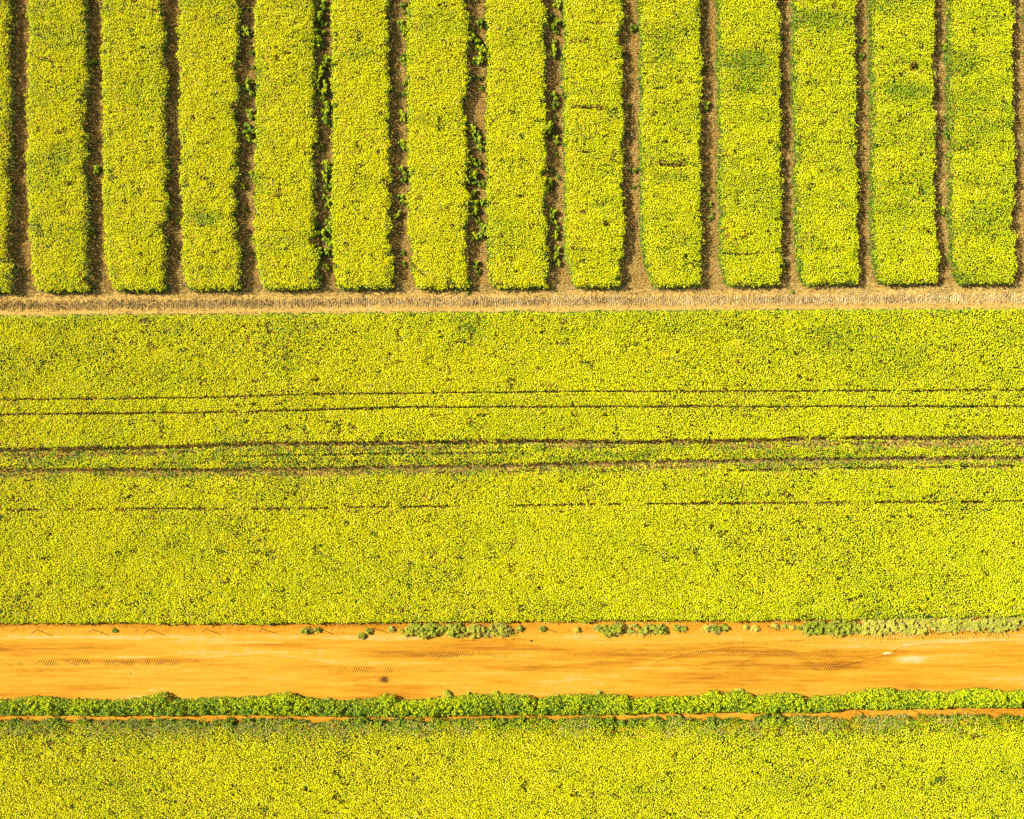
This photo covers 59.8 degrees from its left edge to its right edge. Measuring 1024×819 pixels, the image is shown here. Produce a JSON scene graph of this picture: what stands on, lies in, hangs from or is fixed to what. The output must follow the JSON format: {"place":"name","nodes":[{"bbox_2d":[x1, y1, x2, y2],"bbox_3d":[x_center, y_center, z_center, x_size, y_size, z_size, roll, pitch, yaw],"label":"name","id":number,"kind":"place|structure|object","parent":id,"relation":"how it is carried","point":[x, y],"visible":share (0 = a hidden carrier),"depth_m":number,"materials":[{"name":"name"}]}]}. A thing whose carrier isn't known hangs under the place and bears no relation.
{"place":"outdoors","nodes":[
{"label":"outdoors","id":0,"kind":"place"},
{"bbox_2d":[0,308,1023,626],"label":"crop field","id":1,"kind":"structure","parent":0,"point":[290,562],"depth_m":78.95,"materials":[{"name":"yellow plant"}]},
{"bbox_2d":[0,0,1023,818],"bbox_3d":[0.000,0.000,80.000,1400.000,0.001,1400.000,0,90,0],"label":"ground","id":2,"kind":"structure","parent":0,"point":[398,106],"depth_m":80.00,"materials":[{"name":"plant"}]},
{"bbox_2d":[0,0,18,293],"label":"crop strip","id":3,"kind":"object","parent":2,"relation":"on","point":[2,148],"visible":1,"depth_m":79.16,"materials":[{"name":"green plant"}]},
{"bbox_2d":[23,0,94,294],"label":"crop strip","id":4,"kind":"object","parent":2,"relation":"on","point":[55,34],"visible":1,"depth_m":78.95,"materials":[{"name":"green plant"}]},
{"bbox_2d":[93,165,100,175],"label":"flowering plant","id":5,"kind":"object","parent":2,"relation":"on","point":[97,168],"visible":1,"depth_m":79.63,"materials":[{"name":"green plant"}]},
{"bbox_2d":[99,0,173,294],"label":"crop strip","id":6,"kind":"object","parent":2,"relation":"on","point":[106,100],"visible":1,"depth_m":78.94,"materials":[{"name":"yellow plant"}]},
{"bbox_2d":[175,0,245,292],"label":"crop strip","id":7,"kind":"object","parent":2,"relation":"on","point":[194,58],"visible":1,"depth_m":78.94,"materials":[{"name":"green plant"}]},
{"bbox_2d":[241,25,249,36],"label":"flowering plant","id":8,"kind":"object","parent":2,"relation":"on","point":[246,30],"visible":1,"depth_m":79.53,"materials":[{"name":"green plant"}]},
{"bbox_2d":[242,77,251,87],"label":"flowering plant","id":9,"kind":"object","parent":2,"relation":"on","point":[247,81],"visible":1,"depth_m":79.61,"materials":[{"name":"green plant"}]},
{"bbox_2d":[241,122,254,134],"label":"flowering plant","id":10,"kind":"object","parent":2,"relation":"on","point":[249,129],"visible":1,"depth_m":79.50,"materials":[{"name":"green plant"}]},
{"bbox_2d":[245,109,253,119],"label":"flowering plant","id":11,"kind":"object","parent":2,"relation":"on","point":[250,112],"visible":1,"depth_m":79.61,"materials":[{"name":"green plant"}]},
{"bbox_2d":[243,84,255,96],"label":"flowering plant","id":12,"kind":"object","parent":2,"relation":"on","point":[252,93],"visible":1,"depth_m":79.57,"materials":[{"name":"green plant"}]},
{"bbox_2d":[251,0,322,292],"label":"crop strip","id":13,"kind":"object","parent":2,"relation":"on","point":[260,114],"visible":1,"depth_m":78.94,"materials":[{"name":"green plant"}]},
{"bbox_2d":[311,34,323,49],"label":"flowering plant","id":14,"kind":"object","parent":2,"relation":"on","point":[317,40],"visible":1,"depth_m":79.57,"materials":[{"name":"green plant"}]},
{"bbox_2d":[314,75,320,89],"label":"flowering plant","id":15,"kind":"object","parent":2,"relation":"on","point":[317,84],"visible":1,"depth_m":79.54,"materials":[{"name":"green plant"}]},
{"bbox_2d":[314,10,323,24],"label":"flowering plant","id":16,"kind":"object","parent":2,"relation":"on","point":[319,15],"visible":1,"depth_m":79.55,"materials":[{"name":"green plant"}]},
{"bbox_2d":[315,65,324,80],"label":"flowering plant","id":17,"kind":"object","parent":2,"relation":"on","point":[320,73],"visible":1,"depth_m":79.48,"materials":[{"name":"green plant"}]},
{"bbox_2d":[317,0,326,11],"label":"flowering plant","id":18,"kind":"object","parent":2,"relation":"on","point":[322,5],"visible":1,"depth_m":79.60,"materials":[{"name":"green plant"}]},
{"bbox_2d":[318,89,325,102],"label":"flowering plant","id":19,"kind":"object","parent":2,"relation":"on","point":[322,94],"visible":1,"depth_m":79.55,"materials":[{"name":"green plant"}]},
{"bbox_2d":[317,229,327,244],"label":"flowering plant","id":20,"kind":"object","parent":2,"relation":"on","point":[322,233],"visible":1,"depth_m":79.50,"materials":[{"name":"green plant"}]},
{"bbox_2d":[320,108,329,123],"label":"flowering plant","id":21,"kind":"object","parent":2,"relation":"on","point":[325,113],"visible":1,"depth_m":79.48,"materials":[{"name":"green plant"}]},
{"bbox_2d":[321,170,328,183],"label":"flowering plant","id":22,"kind":"object","parent":2,"relation":"on","point":[325,176],"visible":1,"depth_m":79.53,"materials":[{"name":"green plant"}]},
{"bbox_2d":[321,80,328,93],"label":"flowering plant","id":23,"kind":"object","parent":2,"relation":"on","point":[326,86],"visible":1,"depth_m":79.53,"materials":[{"name":"green plant"}]},
{"bbox_2d":[322,54,330,68],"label":"flowering plant","id":24,"kind":"object","parent":2,"relation":"on","point":[326,57],"visible":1,"depth_m":79.58,"materials":[{"name":"green plant"}]},
{"bbox_2d":[321,160,331,175],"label":"flowering plant","id":25,"kind":"object","parent":2,"relation":"on","point":[325,164],"visible":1,"depth_m":79.55,"materials":[{"name":"green plant"}]},
{"bbox_2d":[324,237,332,255],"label":"flowering plant","id":26,"kind":"object","parent":2,"relation":"on","point":[329,241],"visible":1,"depth_m":79.44,"materials":[{"name":"green plant"}]},
{"bbox_2d":[324,219,332,231],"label":"flowering plant","id":27,"kind":"object","parent":2,"relation":"on","point":[327,221],"visible":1,"depth_m":79.48,"materials":[{"name":"green plant"}]},
{"bbox_2d":[329,0,396,292],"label":"crop strip","id":28,"kind":"object","parent":2,"relation":"on","point":[385,86],"visible":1,"depth_m":78.93,"materials":[{"name":"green plant"}]},
{"bbox_2d":[397,193,405,204],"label":"flowering plant","id":29,"kind":"object","parent":2,"relation":"on","point":[402,200],"visible":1,"depth_m":79.61,"materials":[{"name":"green plant"}]},
{"bbox_2d":[397,138,406,151],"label":"flowering plant","id":30,"kind":"object","parent":2,"relation":"on","point":[401,142],"visible":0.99,"depth_m":79.60,"materials":[{"name":"green plant"}]},
{"bbox_2d":[400,109,405,122],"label":"flowering plant","id":31,"kind":"object","parent":2,"relation":"on","point":[403,115],"visible":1,"depth_m":79.54,"materials":[{"name":"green plant"}]},
{"bbox_2d":[404,0,472,291],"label":"crop strip","id":32,"kind":"object","parent":2,"relation":"on","point":[429,49],"visible":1,"depth_m":78.92,"materials":[{"name":"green plant"}]},
{"bbox_2d":[469,123,475,134],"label":"flowering plant","id":33,"kind":"object","parent":2,"relation":"on","point":[473,128],"visible":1,"depth_m":79.59,"materials":[{"name":"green plant"}]},
{"bbox_2d":[468,169,478,180],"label":"flowering plant","id":34,"kind":"object","parent":2,"relation":"on","point":[475,173],"visible":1,"depth_m":79.57,"materials":[{"name":"green plant"}]},
{"bbox_2d":[467,32,481,45],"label":"flowering plant","id":35,"kind":"object","parent":2,"relation":"on","point":[473,37],"visible":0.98,"depth_m":79.50,"materials":[{"name":"green plant"}]},
{"bbox_2d":[470,53,484,65],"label":"flowering plant","id":36,"kind":"object","parent":2,"relation":"on","point":[480,58],"visible":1,"depth_m":79.56,"materials":[{"name":"green plant"}]},
{"bbox_2d":[472,198,485,208],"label":"flowering plant","id":37,"kind":"object","parent":2,"relation":"on","point":[481,202],"visible":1,"depth_m":79.51,"materials":[{"name":"green plant"}]},
{"bbox_2d":[475,17,482,28],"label":"flowering plant","id":38,"kind":"object","parent":2,"relation":"on","point":[480,24],"visible":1,"depth_m":79.62,"materials":[{"name":"green plant"}]},
{"bbox_2d":[474,135,483,151],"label":"flowering plant","id":39,"kind":"object","parent":2,"relation":"on","point":[480,146],"visible":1,"depth_m":79.51,"materials":[{"name":"green plant"}]},
{"bbox_2d":[475,44,486,53],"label":"flowering plant","id":40,"kind":"object","parent":2,"relation":"on","point":[481,48],"visible":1,"depth_m":79.53,"materials":[{"name":"green plant"}]},
{"bbox_2d":[478,222,486,238],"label":"flowering plant","id":41,"kind":"object","parent":2,"relation":"on","point":[482,225],"visible":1,"depth_m":79.52,"materials":[{"name":"green plant"}]},
{"bbox_2d":[0,0,1023,479],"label":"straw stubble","id":42,"kind":"object","parent":2,"relation":"on","point":[556,216],"visible":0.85,"depth_m":79.92,"materials":[{"name":"brown soil"}]},
{"bbox_2d":[0,686,1023,716],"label":"hedge","id":43,"kind":"object","parent":2,"relation":"on","point":[12,709],"visible":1,"depth_m":79.04,"materials":[{"name":"green plant"}]},
{"bbox_2d":[483,0,549,290],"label":"crop strip","id":44,"kind":"object","parent":2,"relation":"on","point":[543,183],"visible":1,"depth_m":78.94,"materials":[{"name":"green plant"}]},
{"bbox_2d":[542,119,553,138],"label":"flowering plant","id":45,"kind":"object","parent":2,"relation":"on","point":[550,125],"visible":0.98,"depth_m":79.43,"materials":[{"name":"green plant"}]},
{"bbox_2d":[549,44,556,58],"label":"flowering plant","id":46,"kind":"object","parent":2,"relation":"on","point":[554,50],"visible":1,"depth_m":79.53,"materials":[{"name":"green plant"}]},
{"bbox_2d":[549,91,558,101],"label":"flowering plant","id":47,"kind":"object","parent":2,"relation":"on","point":[555,98],"visible":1,"depth_m":79.65,"materials":[{"name":"green plant"}]},
{"bbox_2d":[550,17,560,30],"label":"flowering plant","id":48,"kind":"object","parent":2,"relation":"on","point":[557,21],"visible":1,"depth_m":79.54,"materials":[{"name":"green plant"}]},
{"bbox_2d":[552,0,561,9],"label":"flowering plant","id":49,"kind":"object","parent":2,"relation":"on","point":[556,3],"visible":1,"depth_m":79.58,"materials":[{"name":"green plant"}]},
{"bbox_2d":[559,0,626,288],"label":"crop strip","id":50,"kind":"object","parent":2,"relation":"on","point":[617,143],"visible":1,"depth_m":78.94,"materials":[{"name":"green plant"}]},
{"bbox_2d":[635,0,704,289],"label":"crop strip","id":51,"kind":"object","parent":2,"relation":"on","point":[697,116],"visible":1,"depth_m":78.95,"materials":[{"name":"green plant"}]},
{"bbox_2d":[712,0,784,289],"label":"crop strip","id":52,"kind":"object","parent":2,"relation":"on","point":[778,260],"visible":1,"depth_m":78.95,"materials":[{"name":"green plant"}]},
{"bbox_2d":[788,0,860,287],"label":"crop strip","id":53,"kind":"object","parent":2,"relation":"on","point":[852,101],"visible":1,"depth_m":78.96,"materials":[{"name":"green plant"}]},
{"bbox_2d":[864,0,941,287],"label":"crop strip","id":54,"kind":"object","parent":2,"relation":"on","point":[928,108],"visible":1,"depth_m":78.95,"materials":[{"name":"yellow plant"}]},
{"bbox_2d":[941,0,1017,286],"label":"crop strip","id":55,"kind":"object","parent":2,"relation":"on","point":[1007,135],"visible":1,"depth_m":78.95,"materials":[{"name":"yellow plant"}]},
{"bbox_2d":[1021,4,1023,157],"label":"crop strip","id":56,"kind":"object","parent":2,"relation":"on","point":[1022,53],"visible":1,"depth_m":79.88,"materials":[{"name":"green plant"}]},
{"bbox_2d":[0,613,1023,732],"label":"road","id":57,"kind":"structure","parent":0,"point":[554,657],"depth_m":79.95,"materials":[{"name":"orange soil"}]},
{"bbox_2d":[8,717,20,729],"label":"bush","id":58,"kind":"object","parent":57,"relation":"on","point":[12,720],"visible":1,"depth_m":79.60,"materials":[{"name":"green plant"}]},
{"bbox_2d":[47,716,61,731],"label":"bush","id":59,"kind":"object","parent":57,"relation":"on","point":[54,719],"visible":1,"depth_m":79.55,"materials":[{"name":"green plant"}]},
{"bbox_2d":[80,717,90,729],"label":"bush","id":60,"kind":"object","parent":57,"relation":"on","point":[82,724],"visible":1,"depth_m":79.52,"materials":[{"name":"green plant"}]},
{"bbox_2d":[140,718,153,727],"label":"bush","id":61,"kind":"object","parent":57,"relation":"on","point":[146,724],"visible":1,"depth_m":79.55,"materials":[{"name":"green plant"}]},
{"bbox_2d":[197,718,207,729],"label":"bush","id":62,"kind":"object","parent":57,"relation":"on","point":[198,722],"visible":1,"depth_m":79.56,"materials":[{"name":"green plant"}]},
{"bbox_2d":[220,716,235,729],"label":"bush","id":63,"kind":"object","parent":57,"relation":"on","point":[230,722],"visible":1,"depth_m":79.57,"materials":[{"name":"green plant"}]},
{"bbox_2d":[238,716,255,728],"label":"bush","id":64,"kind":"object","parent":57,"relation":"on","point":[244,720],"visible":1,"depth_m":79.59,"materials":[{"name":"green plant"}]},
{"bbox_2d":[254,717,266,728],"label":"bush","id":65,"kind":"object","parent":57,"relation":"on","point":[260,719],"visible":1,"depth_m":79.61,"materials":[{"name":"green plant"}]},
{"bbox_2d":[300,626,315,635],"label":"weed clump","id":66,"kind":"object","parent":57,"relation":"on","point":[306,630],"visible":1,"depth_m":79.68,"materials":[{"name":"green plant"}]},
{"bbox_2d":[341,717,353,727],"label":"bush","id":67,"kind":"object","parent":57,"relation":"on","point":[347,722],"visible":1,"depth_m":79.55,"materials":[{"name":"green plant"}]},
{"bbox_2d":[353,716,371,727],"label":"bush","id":68,"kind":"object","parent":57,"relation":"on","point":[359,721],"visible":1,"depth_m":79.54,"materials":[{"name":"green plant"}]},
{"bbox_2d":[369,717,388,731],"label":"bush","id":69,"kind":"object","parent":57,"relation":"on","point":[379,721],"visible":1,"depth_m":79.57,"materials":[{"name":"green plant"}]},
{"bbox_2d":[391,716,409,730],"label":"bush","id":70,"kind":"object","parent":57,"relation":"on","point":[400,721],"visible":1,"depth_m":79.53,"materials":[{"name":"green plant"}]},
{"bbox_2d":[398,620,444,639],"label":"shrubby weed","id":71,"kind":"object","parent":57,"relation":"on","point":[411,629],"visible":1,"depth_m":79.50,"materials":[{"name":"green plant"}]},
{"bbox_2d":[428,716,441,729],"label":"bush","id":72,"kind":"object","parent":57,"relation":"on","point":[437,720],"visible":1,"depth_m":79.56,"materials":[{"name":"green plant"}]},
{"bbox_2d":[443,622,465,637],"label":"shrubby weed","id":73,"kind":"object","parent":57,"relation":"on","point":[452,629],"visible":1,"depth_m":79.51,"materials":[{"name":"green plant"}]},
{"bbox_2d":[456,716,470,729],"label":"bush","id":74,"kind":"object","parent":57,"relation":"on","point":[461,721],"visible":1,"depth_m":79.53,"materials":[{"name":"green plant"}]},
{"bbox_2d":[463,623,488,640],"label":"shrubby weed","id":75,"kind":"object","parent":57,"relation":"on","point":[478,629],"visible":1,"depth_m":79.53,"materials":[{"name":"green plant"}]},
{"bbox_2d":[483,714,498,729],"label":"bush","id":76,"kind":"object","parent":57,"relation":"on","point":[491,726],"visible":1,"depth_m":79.52,"materials":[{"name":"green plant"}]},
{"bbox_2d":[487,621,515,638],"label":"shrubby weed","id":77,"kind":"object","parent":57,"relation":"on","point":[502,630],"visible":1,"depth_m":79.52,"materials":[{"name":"green plant"}]},
{"bbox_2d":[497,716,511,729],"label":"bush","id":78,"kind":"object","parent":57,"relation":"on","point":[503,724],"visible":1,"depth_m":79.56,"materials":[{"name":"green plant"}]},
{"bbox_2d":[514,715,529,729],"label":"bush","id":79,"kind":"object","parent":57,"relation":"on","point":[522,719],"visible":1,"depth_m":79.53,"materials":[{"name":"green plant"}]},
{"bbox_2d":[569,717,586,727],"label":"bush","id":80,"kind":"object","parent":57,"relation":"on","point":[574,719],"visible":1,"depth_m":79.59,"materials":[{"name":"green plant"}]},
{"bbox_2d":[583,715,598,729],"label":"bush","id":81,"kind":"object","parent":57,"relation":"on","point":[592,719],"visible":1,"depth_m":79.56,"materials":[{"name":"green plant"}]},
{"bbox_2d":[601,716,618,732],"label":"bush","id":82,"kind":"object","parent":57,"relation":"on","point":[610,721],"visible":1,"depth_m":79.55,"materials":[{"name":"green plant"}]},
{"bbox_2d":[598,620,625,639],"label":"shrubby weed","id":83,"kind":"object","parent":57,"relation":"on","point":[617,628],"visible":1,"depth_m":79.48,"materials":[{"name":"green plant"}]},
{"bbox_2d":[617,718,626,728],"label":"bush","id":84,"kind":"object","parent":57,"relation":"on","point":[622,723],"visible":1,"depth_m":79.51,"materials":[{"name":"green plant"}]},
{"bbox_2d":[625,622,656,636],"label":"shrubby weed","id":85,"kind":"object","parent":57,"relation":"on","point":[646,629],"visible":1,"depth_m":79.61,"materials":[{"name":"green plant"}]},
{"bbox_2d":[646,713,662,730],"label":"bush","id":86,"kind":"object","parent":57,"relation":"on","point":[653,721],"visible":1,"depth_m":79.57,"materials":[{"name":"green plant"}]},
{"bbox_2d":[650,623,667,635],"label":"shrubby weed","id":87,"kind":"object","parent":57,"relation":"on","point":[661,628],"visible":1,"depth_m":79.61,"materials":[{"name":"green plant"}]},
{"bbox_2d":[666,713,683,730],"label":"bush","id":88,"kind":"object","parent":57,"relation":"on","point":[672,717],"visible":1,"depth_m":79.55,"materials":[{"name":"green plant"}]},
{"bbox_2d":[700,624,711,631],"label":"weed clump","id":89,"kind":"object","parent":57,"relation":"on","point":[707,628],"visible":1,"depth_m":79.64,"materials":[{"name":"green plant"}]},
{"bbox_2d":[704,716,718,731],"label":"bush","id":90,"kind":"object","parent":57,"relation":"on","point":[710,720],"visible":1,"depth_m":79.53,"materials":[{"name":"green plant"}]},
{"bbox_2d":[710,623,720,634],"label":"weed clump","id":91,"kind":"object","parent":57,"relation":"on","point":[716,628],"visible":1,"depth_m":79.65,"materials":[{"name":"green plant"}]},
{"bbox_2d":[750,713,772,729],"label":"bush","id":92,"kind":"object","parent":57,"relation":"on","point":[758,719],"visible":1,"depth_m":79.53,"materials":[{"name":"green plant"}]},
{"bbox_2d":[769,713,785,726],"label":"bush","id":93,"kind":"object","parent":57,"relation":"on","point":[781,721],"visible":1,"depth_m":79.53,"materials":[{"name":"green plant"}]},
{"bbox_2d":[793,619,831,637],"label":"shrubby weed","id":94,"kind":"object","parent":57,"relation":"on","point":[815,631],"visible":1,"depth_m":79.53,"materials":[{"name":"green plant"}]},
{"bbox_2d":[821,616,861,636],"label":"shrubby weed","id":95,"kind":"object","parent":57,"relation":"on","point":[847,628],"visible":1,"depth_m":79.49,"materials":[{"name":"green plant"}]},
{"bbox_2d":[852,614,892,641],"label":"shrubby weed","id":96,"kind":"object","parent":57,"relation":"on","point":[873,624],"visible":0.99,"depth_m":79.54,"materials":[{"name":"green plant"}]},
{"bbox_2d":[881,614,934,639],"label":"shrubby weed","id":97,"kind":"object","parent":57,"relation":"on","point":[911,627],"visible":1,"depth_m":79.54,"materials":[{"name":"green plant"}]},
{"bbox_2d":[925,615,975,634],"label":"shrubby weed","id":98,"kind":"object","parent":57,"relation":"on","point":[944,624],"visible":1,"depth_m":79.53,"materials":[{"name":"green plant"}]},
{"bbox_2d":[948,711,960,723],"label":"bush","id":99,"kind":"object","parent":57,"relation":"on","point":[955,718],"visible":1,"depth_m":79.53,"materials":[{"name":"green plant"}]},
{"bbox_2d":[962,614,1023,636],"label":"shrubby weed","id":100,"kind":"object","parent":57,"relation":"on","point":[996,624],"visible":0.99,"depth_m":79.51,"materials":[{"name":"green plant"}]},
{"bbox_2d":[0,713,1023,818],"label":"crop field","id":101,"kind":"structure","parent":0,"point":[498,765],"depth_m":78.98,"materials":[{"name":"yellow plant"}]},
{"bbox_2d":[0,281,1023,319],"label":"path","id":102,"kind":"structure","parent":0,"point":[545,306],"depth_m":79.95,"materials":[{"name":"beige soil"}]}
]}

